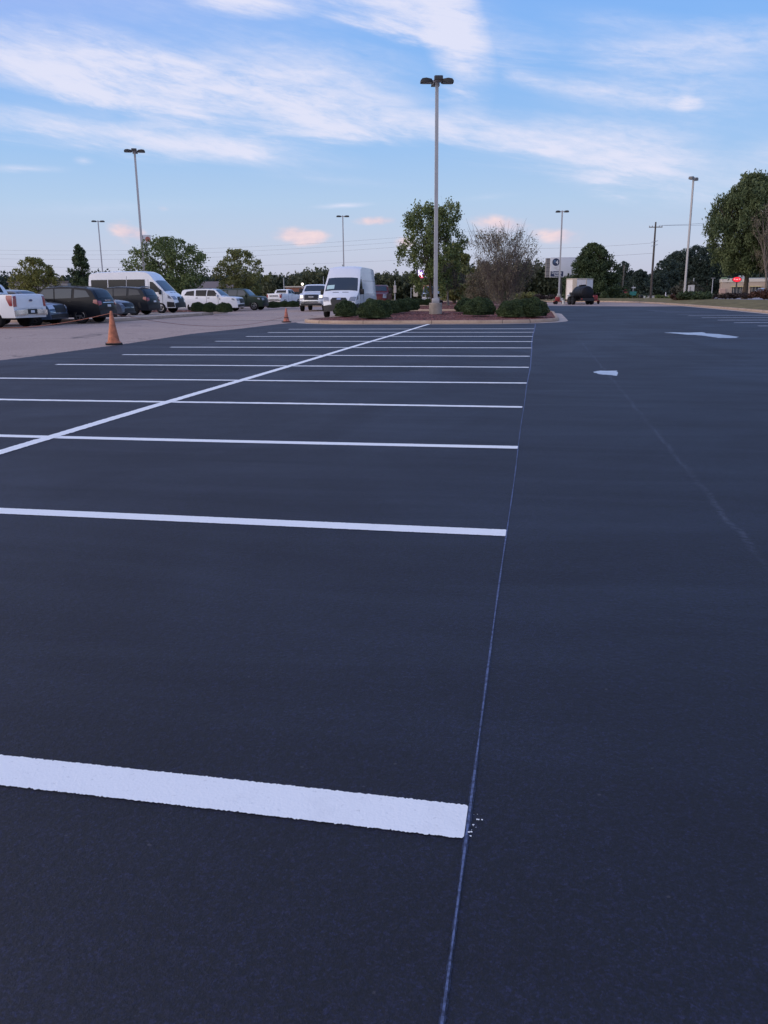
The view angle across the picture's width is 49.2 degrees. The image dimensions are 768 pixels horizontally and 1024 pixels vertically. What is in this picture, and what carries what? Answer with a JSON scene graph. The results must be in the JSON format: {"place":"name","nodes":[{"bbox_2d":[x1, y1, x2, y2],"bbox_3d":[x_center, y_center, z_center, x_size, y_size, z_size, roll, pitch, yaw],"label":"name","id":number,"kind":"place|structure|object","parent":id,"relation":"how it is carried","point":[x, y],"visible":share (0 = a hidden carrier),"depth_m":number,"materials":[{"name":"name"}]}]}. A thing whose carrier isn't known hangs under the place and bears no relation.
{"place":"outdoors","nodes":[
{"label":"outdoors","id":0,"kind":"place"},
{"bbox_2d":[69,312,206,318],"bbox_3d":[-31.533,-12.563,53.899,37.820,0.001,14.820,2,15,10],"label":"concrete pad","id":1,"kind":"object","parent":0,"point":[140,314],"visible":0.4,"depth_m":52.32,"materials":[{"name":"concrete"}]},
{"bbox_2d":[115,299,135,315],"bbox_3d":[-16.643,-11.849,47.864,4.850,1.400,2.075,2,15,10],"label":"coupe car","id":2,"kind":"object","parent":1,"relation":"on","point":[124,308],"visible":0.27,"depth_m":47.08,"materials":[{"name":"blue metal"}]},
{"bbox_2d":[105,286,160,314],"bbox_3d":[-16.308,-13.012,51.698,4.736,1.706,2.225,2,15,10],"label":"suv","id":3,"kind":"object","parent":1,"relation":"on","point":[143,299],"visible":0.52,"depth_m":50.64,"materials":[{"name":"grey paint"}]},
{"bbox_2d":[48,240,474,259],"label":"power line","id":4,"kind":"object","parent":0,"point":[206,257],"visible":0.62,"depth_m":184.84,"materials":[{"name":"grey metal"}]},
{"bbox_2d":[0,302,672,359],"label":"pavement","id":5,"kind":"structure","parent":0,"point":[37,340],"depth_m":34.78,"materials":[{"name":"concrete"}]},
{"bbox_2d":[0,285,47,327],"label":"pickup truck","id":6,"kind":"object","parent":5,"relation":"on","point":[24,309],"visible":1,"depth_m":36.35,"materials":[{"name":"white paint"}]},
{"bbox_2d":[5,256,64,293],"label":"ornamental tree","id":7,"kind":"object","parent":5,"relation":"on","point":[31,281],"visible":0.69,"depth_m":82.54,"materials":[{"name":"green plant"}]},
{"bbox_2d":[5,290,68,325],"bbox_3d":[-17.504,-9.766,40.063,4.636,1.640,2.140,2,15,10],"label":"hatchback car","id":8,"kind":"object","parent":5,"relation":"on","point":[57,312],"visible":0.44,"depth_m":39.35,"materials":[{"name":"blue paint"}]},
{"bbox_2d":[37,285,116,323],"bbox_3d":[-16.209,-10.478,42.367,5.086,1.828,2.273,2,15,10],"label":"suv","id":9,"kind":"object","parent":5,"relation":"on","point":[83,302],"visible":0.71,"depth_m":41.30,"materials":[{"name":"black paint"}]},
{"bbox_2d":[66,243,90,285],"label":"pear tree","id":10,"kind":"object","parent":5,"relation":"on","point":[79,259],"visible":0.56,"depth_m":80.48,"materials":[{"name":"green plant"}]},
{"bbox_2d":[10,312,213,322],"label":"kerb","id":11,"kind":"structure","parent":5,"relation":"on","point":[142,318],"depth_m":47.26,"materials":[{"name":"concrete"}]},
{"bbox_2d":[202,302,216,311],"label":"clipped shrub","id":12,"kind":"object","parent":11,"relation":"on","point":[209,306],"visible":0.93,"depth_m":56.62,"materials":[{"name":"green plant"}]},
{"bbox_2d":[105,311,122,344],"bbox_3d":[-7.593,-5.153,23.475,0.460,0.920,0.460,-5,15,-18],"label":"traffic cone","id":13,"kind":"object","parent":5,"relation":"on","point":[113,337],"visible":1,"depth_m":23.40,"materials":[{"name":"plastic"}]},
{"bbox_2d":[15,313,284,327],"bbox_3d":[-11.178,-7.590,32.826,10.472,0.759,17.770,2,15,10],"label":"rope","id":14,"kind":"object","parent":13,"relation":"attached to","point":[132,317],"visible":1,"depth_m":26.67,"materials":[{"name":"brown"}]},
{"bbox_2d":[124,148,144,269],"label":"lamp post","id":15,"kind":"object","parent":5,"relation":"on","point":[134,151],"visible":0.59,"depth_m":72.38,"materials":[{"name":"metal"}]},
{"bbox_2d":[89,271,185,312],"bbox_3d":[-16.550,-14.796,56.526,6.228,2.720,2.438,2,15,10],"label":"passenger van","id":16,"kind":"object","parent":5,"relation":"on","point":[172,300],"visible":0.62,"depth_m":55.54,"materials":[{"name":"white paint"}]},
{"bbox_2d":[120,235,210,294],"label":"oak tree","id":17,"kind":"object","parent":5,"relation":"on","point":[166,246],"visible":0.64,"depth_m":73.78,"materials":[{"name":"green plant"}]},
{"bbox_2d":[181,288,244,310],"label":"suv","id":18,"kind":"object","parent":5,"relation":"on","point":[206,295],"visible":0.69,"depth_m":66.92,"materials":[{"name":"white paint"}]},
{"bbox_2d":[215,302,232,312],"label":"clipped shrub","id":19,"kind":"object","parent":5,"relation":"on","point":[223,307],"visible":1,"depth_m":55.38,"materials":[{"name":"green plant"}]},
{"bbox_2d":[211,248,272,308],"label":"ornamental tree","id":20,"kind":"object","parent":5,"relation":"on","point":[235,280],"visible":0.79,"depth_m":78.51,"materials":[{"name":"green plant"}]},
{"bbox_2d":[221,288,268,309],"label":"suv","id":21,"kind":"object","parent":5,"relation":"on","point":[252,301],"visible":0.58,"depth_m":70.69,"materials":[{"name":"green paint"}]},
{"bbox_2d":[266,301,280,307],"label":"clipped shrub","id":22,"kind":"object","parent":5,"relation":"on","point":[273,304],"visible":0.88,"depth_m":73.51,"materials":[{"name":"green plant"}]},
{"bbox_2d":[267,289,299,303],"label":"pickup truck","id":23,"kind":"object","parent":5,"relation":"on","point":[280,295],"visible":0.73,"depth_m":99.22,"materials":[{"name":"white paint"}]},
{"bbox_2d":[286,301,299,306],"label":"clipped shrub","id":24,"kind":"object","parent":5,"relation":"on","point":[292,304],"visible":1,"depth_m":76.59,"materials":[{"name":"green plant"}]},
{"bbox_2d":[299,284,324,310],"bbox_3d":[-5.381,-17.212,67.344,2.518,2.030,6.257,1,15,4],"label":"pickup truck","id":25,"kind":"object","parent":5,"relation":"on","point":[310,296],"visible":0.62,"depth_m":64.60,"materials":[{"name":"white paint"}]},
{"bbox_2d":[320,266,376,316],"bbox_3d":[-2.007,-12.928,49.268,2.515,2.820,6.028,2,15,10],"label":"cargo van","id":26,"kind":"object","parent":5,"relation":"on","point":[355,285],"visible":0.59,"depth_m":47.44,"materials":[{"name":"white paint"}]},
{"bbox_2d":[375,285,391,300],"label":"pickup truck","id":27,"kind":"object","parent":5,"relation":"on","point":[383,292],"visible":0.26,"depth_m":73.61,"materials":[{"name":"red paint"}]},
{"bbox_2d":[305,311,558,323],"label":"kerb","id":28,"kind":"structure","parent":5,"relation":"on","point":[555,319],"depth_m":36.77,"materials":[{"name":"concrete"}]},
{"bbox_2d":[310,311,554,320],"bbox_3d":[3.295,-10.830,46.044,11.798,0.097,19.450,2,15,10],"label":"mulch bed","id":29,"kind":"object","parent":28,"relation":"in","point":[426,315],"visible":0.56,"depth_m":40.61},
{"bbox_2d":[333,300,357,316],"bbox_3d":[-1.954,-10.333,42.580,1.314,0.860,1.285,-5,15,-16],"label":"clipped shrub","id":30,"kind":"object","parent":29,"relation":"on","point":[344,308],"visible":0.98,"depth_m":42.20,"materials":[{"name":"green plant"}]},
{"bbox_2d":[356,298,391,318],"bbox_3d":[-0.443,-9.630,39.638,1.716,0.961,1.828,2,15,10],"label":"clipped shrub","id":31,"kind":"object","parent":29,"relation":"on","point":[371,308],"visible":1,"depth_m":39.13,"materials":[{"name":"green plant"}]},
{"bbox_2d":[385,299,399,313],"bbox_3d":[0.260,-11.286,46.126,1.221,0.791,1.248,4,15,18],"label":"clipped shrub","id":32,"kind":"object","parent":29,"relation":"on","point":[395,306],"visible":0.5,"depth_m":45.82,"materials":[{"name":"green plant"}]},
{"bbox_2d":[393,299,411,312],"bbox_3d":[0.923,-12.138,49.362,1.380,0.791,1.349,5,16,21],"label":"clipped shrub","id":33,"kind":"object","parent":29,"relation":"on","point":[404,305],"visible":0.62,"depth_m":48.99,"materials":[{"name":"green plant"}]},
{"bbox_2d":[403,298,419,310],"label":"clipped shrub","id":34,"kind":"object","parent":29,"relation":"on","point":[414,304],"visible":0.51,"depth_m":53.47,"materials":[{"name":"green plant"}]},
{"bbox_2d":[420,75,453,313],"bbox_3d":[2.816,-16.662,45.286,1.502,12.270,1.502,12,19,40],"label":"lamp post","id":35,"kind":"object","parent":29,"relation":"on","point":[435,306],"visible":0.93,"depth_m":45.09,"materials":[{"name":"metal"}]},
{"bbox_2d":[454,297,469,311],"bbox_3d":[4.637,-11.812,47.878,1.314,0.843,1.285,-7,16,-23],"label":"clipped shrub","id":36,"kind":"object","parent":29,"relation":"on","point":[459,304],"visible":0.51,"depth_m":47.59,"materials":[{"name":"green plant"}]},
{"bbox_2d":[461,296,495,315],"bbox_3d":[4.711,-10.213,41.560,1.828,0.942,1.630,4,15,18],"label":"clipped shrub","id":37,"kind":"object","parent":29,"relation":"on","point":[478,306],"visible":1,"depth_m":41.06,"materials":[{"name":"green plant"}]},
{"bbox_2d":[495,299,530,316],"bbox_3d":[6.111,-9.618,39.545,1.828,0.865,1.596,14,20,43],"label":"clipped shrub","id":38,"kind":"object","parent":29,"relation":"on","point":[511,308],"visible":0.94,"depth_m":39.05,"materials":[{"name":"green plant"}]},
{"bbox_2d":[520,296,549,316],"bbox_3d":[6.955,-9.711,39.678,1.578,0.961,1.828,13,20,42],"label":"clipped shrub","id":39,"kind":"object","parent":29,"relation":"on","point":[537,306],"visible":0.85,"depth_m":39.17,"materials":[{"name":"green plant"}]},
{"bbox_2d":[296,313,567,323],"bbox_3d":[3.293,-10.690,46.081,12.944,0.001,20.590,2,15,10],"label":"gutter","id":40,"kind":"object","parent":5,"relation":"on","point":[561,317],"visible":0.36,"depth_m":39.33,"materials":[{"name":"concrete"}]},
{"bbox_2d":[421,286,442,302],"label":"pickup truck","id":41,"kind":"object","parent":5,"relation":"on","point":[425,296],"visible":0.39,"depth_m":85.06,"materials":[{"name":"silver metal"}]},
{"bbox_2d":[412,309,455,310],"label":"kerb","id":42,"kind":"structure","parent":5,"relation":"on","point":[428,310],"depth_m":60.99,"materials":[{"name":"concrete"}]},
{"bbox_2d":[419,305,499,308],"bbox_3d":[7.154,-16.642,67.988,11.100,0.146,15.400,2,15,10],"label":"mulch bed","id":43,"kind":"object","parent":42,"relation":"in","point":[443,307],"visible":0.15,"depth_m":63.76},
{"bbox_2d":[393,196,469,302],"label":"pear tree","id":44,"kind":"object","parent":43,"relation":"on","point":[414,217],"visible":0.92,"depth_m":68.14,"materials":[{"name":"green plant"}]},
{"bbox_2d":[459,257,504,306],"bbox_3d":[7.392,-17.079,62.686,3.420,4.021,3.417,-5,15,-18],"label":"bare shrub tree","id":45,"kind":"object","parent":43,"relation":"on","point":[476,291],"visible":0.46,"depth_m":62.32,"materials":[{"name":"brown plant"}]},
{"bbox_2d":[421,262,469,304],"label":"young tree","id":46,"kind":"object","parent":5,"relation":"on","point":[454,275],"visible":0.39,"depth_m":77.02,"materials":[{"name":"green plant"}]},
{"bbox_2d":[466,218,543,306],"bbox_3d":[7.923,-16.260,55.039,5.169,5.928,5.751,2,15,10],"label":"bare shrub tree","id":47,"kind":"object","parent":5,"relation":"on","point":[510,278],"visible":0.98,"depth_m":54.90,"materials":[{"name":"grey plant"}]},
{"bbox_2d":[565,278,592,298],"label":"box trailer","id":48,"kind":"object","parent":5,"relation":"on","point":[572,284],"visible":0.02,"depth_m":89.17,"materials":[{"name":"beige"}]},
{"bbox_2d":[563,285,595,304],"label":"tank trailer","id":49,"kind":"object","parent":5,"relation":"on","point":[585,293],"visible":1,"depth_m":83.48,"materials":[{"name":"black plastic"}]},
{"bbox_2d":[443,301,767,312],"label":"kerb","id":50,"kind":"structure","parent":5,"relation":"on","point":[742,309],"depth_m":67.83,"materials":[{"name":"concrete"}]},
{"bbox_2d":[618,302,767,313],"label":"gutter","id":51,"kind":"object","parent":5,"relation":"on","point":[709,308],"visible":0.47,"depth_m":61.19,"materials":[{"name":"concrete"}]},
{"bbox_2d":[0,306,767,1023],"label":"sealed asphalt","id":52,"kind":"structure","parent":0,"point":[616,866],"depth_m":3.08,"materials":[{"name":"asphalt"}]},
{"bbox_2d":[0,324,428,453],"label":"stall line","id":53,"kind":"object","parent":52,"relation":"on","point":[31,442],"visible":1,"depth_m":10.29,"materials":[{"name":"white paint"}]},
{"bbox_2d":[0,754,467,837],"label":"stall line","id":54,"kind":"object","parent":52,"relation":"on","point":[425,817],"visible":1,"depth_m":2.31,"materials":[{"name":"white paint"}]},
{"bbox_2d":[0,508,505,535],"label":"stall line","id":55,"kind":"object","parent":52,"relation":"on","point":[386,527],"visible":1,"depth_m":5.08,"materials":[{"name":"white paint"}]},
{"bbox_2d":[0,434,517,448],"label":"stall line","id":56,"kind":"object","parent":52,"relation":"on","point":[279,442],"visible":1,"depth_m":7.82,"materials":[{"name":"white paint"}]},
{"bbox_2d":[0,399,521,407],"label":"stall line","id":57,"kind":"object","parent":52,"relation":"on","point":[265,403],"visible":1,"depth_m":10.58,"materials":[{"name":"white paint"}]},
{"bbox_2d":[0,378,526,382],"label":"stall line","id":58,"kind":"object","parent":52,"relation":"on","point":[266,380],"visible":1,"depth_m":13.37,"materials":[{"name":"white paint"}]},
{"bbox_2d":[55,364,528,367],"bbox_3d":[-1.987,-2.805,16.097,9.397,0.001,0.207,2,15,10],"label":"stall line","id":59,"kind":"object","parent":52,"relation":"on","point":[282,365],"visible":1,"depth_m":16.18,"materials":[{"name":"white paint"}]},
{"bbox_2d":[123,354,526,356],"bbox_3d":[-1.485,-3.489,18.696,9.330,0.001,0.215,2,15,10],"label":"stall line","id":60,"kind":"object","parent":52,"relation":"on","point":[307,355],"visible":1,"depth_m":18.59,"materials":[{"name":"white paint"}]},
{"bbox_2d":[268,332,385,332],"bbox_3d":[0.453,-6.238,29.144,9.346,0.001,0.245,2,15,10],"label":"stall line","id":61,"kind":"object","parent":52,"relation":"on","point":[326,332],"visible":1,"depth_m":29.52,"materials":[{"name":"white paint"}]},
{"bbox_2d":[263,347,463,347],"bbox_3d":[-1.012,-4.178,21.317,9.380,0.001,0.226,2,15,10],"label":"stall line","id":62,"kind":"object","parent":52,"relation":"on","point":[364,347],"visible":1,"depth_m":21.22,"materials":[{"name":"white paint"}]},
{"bbox_2d":[246,336,532,336],"bbox_3d":[0.033,-5.548,26.521,9.195,0.001,0.246,2,15,10],"label":"stall line","id":63,"kind":"object","parent":52,"relation":"on","point":[390,336],"visible":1,"depth_m":26.42,"materials":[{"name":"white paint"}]},
{"bbox_2d":[314,341,531,341],"bbox_3d":[-0.442,-4.859,23.903,9.200,0.001,0.238,2,15,10],"label":"stall line","id":64,"kind":"object","parent":52,"relation":"on","point":[430,341],"visible":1,"depth_m":23.54,"materials":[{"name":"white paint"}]},
{"bbox_2d":[439,324,535,1023],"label":"chalk line","id":65,"kind":"object","parent":52,"relation":"on","point":[447,980],"visible":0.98,"depth_m":2.29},
{"bbox_2d":[594,371,617,375],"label":"puddle","id":66,"kind":"object","parent":52,"relation":"on","point":[614,373],"visible":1,"depth_m":14.15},
{"bbox_2d":[670,332,735,337],"bbox_3d":[9.792,-5.401,25.608,1.256,0.001,3.547,-1,15,-3],"label":"painted arrow","id":67,"kind":"object","parent":52,"relation":"on","point":[712,335],"visible":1,"depth_m":25.81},
{"bbox_2d":[0,0,767,277],"label":"sky","id":68,"kind":"structure","parent":0,"point":[259,123],"materials":[{"name":"blue"}]},
{"bbox_2d":[598,298,767,309],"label":"verge","id":69,"kind":"structure","parent":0,"point":[750,304],"depth_m":73.00,"materials":[{"name":"plant"}]},
{"bbox_2d":[561,242,629,298],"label":"evergreen tree","id":70,"kind":"object","parent":69,"relation":"on","point":[587,263],"visible":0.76,"depth_m":113.45,"materials":[{"name":"green plant"}]},
{"bbox_2d":[683,176,697,291],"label":"lamp post","id":71,"kind":"object","parent":69,"relation":"on","point":[693,178],"visible":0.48,"depth_m":91.10,"materials":[{"name":"metal"}]},
{"bbox_2d":[676,290,707,299],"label":"bush","id":72,"kind":"object","parent":69,"relation":"on","point":[696,295],"visible":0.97,"depth_m":83.58,"materials":[{"name":"green plant"}]},
{"bbox_2d":[712,293,729,298],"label":"bush","id":73,"kind":"object","parent":69,"relation":"on","point":[722,296],"visible":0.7,"depth_m":91.52,"materials":[{"name":"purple plant"}]},
{"bbox_2d":[701,168,767,298],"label":"willow oak","id":74,"kind":"object","parent":69,"relation":"on","point":[730,219],"visible":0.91,"depth_m":93.71,"materials":[{"name":"green plant"}]},
{"bbox_2d":[726,292,747,298],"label":"bush","id":75,"kind":"object","parent":69,"relation":"on","point":[733,295],"visible":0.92,"depth_m":91.51,"materials":[{"name":"purple plant"}]},
{"bbox_2d":[747,288,767,298],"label":"bush","id":76,"kind":"object","parent":69,"relation":"on","point":[763,294],"visible":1,"depth_m":83.74,"materials":[{"name":"green plant"}]},
{"bbox_2d":[750,204,767,289],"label":"tree","id":77,"kind":"object","parent":69,"relation":"on","point":[764,256],"visible":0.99,"depth_m":90.69,"materials":[{"name":"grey plant"}]},
{"label":"restaurant pavement","id":78,"kind":"structure","parent":0,"visible":0},
{"bbox_2d":[669,279,703,294],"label":"bush","id":79,"kind":"object","parent":78,"relation":"on","point":[676,289],"visible":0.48,"depth_m":163.44,"materials":[{"name":"green plant"}]},
{"label":"far field","id":80,"kind":"structure","parent":0,"visible":0},
{"bbox_2d":[545,257,575,296],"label":"pylon sign","id":81,"kind":"object","parent":80,"relation":"on","point":[551,266],"visible":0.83,"depth_m":137.78,"materials":[{"name":"grey"}]},
{"bbox_2d":[612,261,633,291],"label":"evergreen tree","id":82,"kind":"object","parent":80,"relation":"on","point":[628,275],"visible":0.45,"depth_m":148.37,"materials":[{"name":"green plant"}]},
{"bbox_2d":[624,269,649,296],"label":"evergreen tree","id":83,"kind":"object","parent":80,"relation":"on","point":[639,277],"visible":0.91,"depth_m":138.59,"materials":[{"name":"green plant"}]},
{"bbox_2d":[645,272,670,294],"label":"evergreen tree","id":84,"kind":"object","parent":80,"relation":"on","point":[661,284],"visible":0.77,"depth_m":183.04,"materials":[{"name":"green plant"}]},
{"label":"ground","id":85,"kind":"structure","parent":0,"visible":0},
{"bbox_2d":[6,281,73,290],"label":"shop building","id":86,"kind":"structure","parent":85,"relation":"on","point":[65,283],"depth_m":120.18,"materials":[{"name":"grey"}]},
{"bbox_2d":[91,220,104,271],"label":"lamp post","id":87,"kind":"object","parent":85,"relation":"on","point":[99,241],"visible":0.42,"depth_m":129.49,"materials":[{"name":"metal"}]},
{"bbox_2d":[0,268,275,295],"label":"wood","id":88,"kind":"object","parent":85,"relation":"on","point":[3,280],"visible":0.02,"depth_m":185.33,"materials":[{"name":"green plant"}]},
{"bbox_2d":[195,281,233,288],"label":"shop building","id":89,"kind":"structure","parent":85,"relation":"on","point":[211,284],"depth_m":150.77,"materials":[{"name":"grey brick"}]},
{"bbox_2d":[284,286,304,294],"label":"shop building","id":90,"kind":"structure","parent":85,"relation":"on","point":[295,289],"depth_m":149.47,"materials":[{"name":"beige brick"}]},
{"bbox_2d":[260,263,432,299],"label":"wood","id":91,"kind":"object","parent":85,"relation":"on","point":[404,290],"visible":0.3,"depth_m":166.29,"materials":[{"name":"green plant"}]},
{"bbox_2d":[432,258,565,298],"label":"wood","id":92,"kind":"object","parent":85,"relation":"on","point":[541,283],"visible":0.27,"depth_m":155.03,"materials":[{"name":"green plant"}]},
{"bbox_2d":[649,222,661,297],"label":"utility pole","id":93,"kind":"object","parent":85,"relation":"on","point":[652,271],"visible":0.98,"depth_m":111.63,"materials":[{"name":"brown wood"}]},
{"bbox_2d":[648,258,680,295],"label":"evergreen tree","id":94,"kind":"object","parent":85,"relation":"on","point":[671,272],"visible":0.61,"depth_m":202.26,"materials":[{"name":"green plant"}]},
{"bbox_2d":[664,250,692,280],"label":"evergreen tree","id":95,"kind":"object","parent":85,"relation":"on","point":[673,255],"visible":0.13,"depth_m":216.15,"materials":[{"name":"green plant"}]},
{"bbox_2d":[674,244,713,287],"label":"evergreen tree","id":96,"kind":"object","parent":85,"relation":"on","point":[692,252],"visible":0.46,"depth_m":211.14,"materials":[{"name":"green plant"}]},
{"bbox_2d":[688,245,729,292],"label":"evergreen tree","id":97,"kind":"object","parent":85,"relation":"on","point":[703,259],"visible":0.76,"depth_m":207.61,"materials":[{"name":"green plant"}]},
{"bbox_2d":[662,264,764,294],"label":"wood","id":98,"kind":"object","parent":85,"relation":"on","point":[760,274],"visible":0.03,"depth_m":251.29,"materials":[{"name":"green plant"}]},
{"bbox_2d":[719,275,764,294],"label":"restaurant building","id":99,"kind":"structure","parent":85,"relation":"on","point":[727,285],"depth_m":193.41,"materials":[{"name":"beige paint"}]},
{"label":"road","id":100,"kind":"structure","parent":0,"visible":0},
{"bbox_2d":[336,215,348,266],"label":"lamp post","id":101,"kind":"object","parent":100,"relation":"on","point":[342,216],"visible":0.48,"depth_m":127.27,"materials":[{"name":"metal"}]},
{"bbox_2d":[513,292,536,299],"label":"bush","id":102,"kind":"object","parent":100,"relation":"on","point":[528,295],"visible":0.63,"depth_m":119.43,"materials":[{"name":"green plant"}]},
{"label":"verge","id":103,"kind":"structure","parent":0,"visible":0},
{"bbox_2d":[533,293,555,299],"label":"bush","id":104,"kind":"object","parent":103,"relation":"on","point":[541,296],"visible":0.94,"depth_m":117.53,"materials":[{"name":"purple plant"}]},
{"bbox_2d":[555,210,568,297],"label":"lamp post","id":105,"kind":"object","parent":103,"relation":"on","point":[562,211],"visible":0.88,"depth_m":106.23,"materials":[{"name":"metal"}]},
{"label":"kerb","id":106,"kind":"structure","parent":0,"visible":0},
{"bbox_2d":[442,301,500,304],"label":"mulch bed","id":107,"kind":"object","parent":106,"relation":"in","point":[445,303],"visible":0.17,"depth_m":83.31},
{"bbox_2d":[438,242,474,302],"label":"shade tree","id":108,"kind":"object","parent":107,"relation":"on","point":[455,295],"visible":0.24,"depth_m":82.69,"materials":[{"name":"green plant"}]},
{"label":"kerb","id":109,"kind":"structure","parent":0,"visible":0},
{"bbox_2d":[140,310,202,311],"bbox_3d":[-15.970,-14.694,61.382,9.000,0.121,2.300,2,15,10],"label":"mulch bed","id":110,"kind":"object","parent":109,"relation":"in","point":[179,311],"visible":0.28,"depth_m":60.32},
{"bbox_2d":[191,302,202,311],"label":"clipped shrub","id":111,"kind":"object","parent":110,"relation":"on","point":[197,306],"visible":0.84,"depth_m":59.47,"materials":[{"name":"green plant"}]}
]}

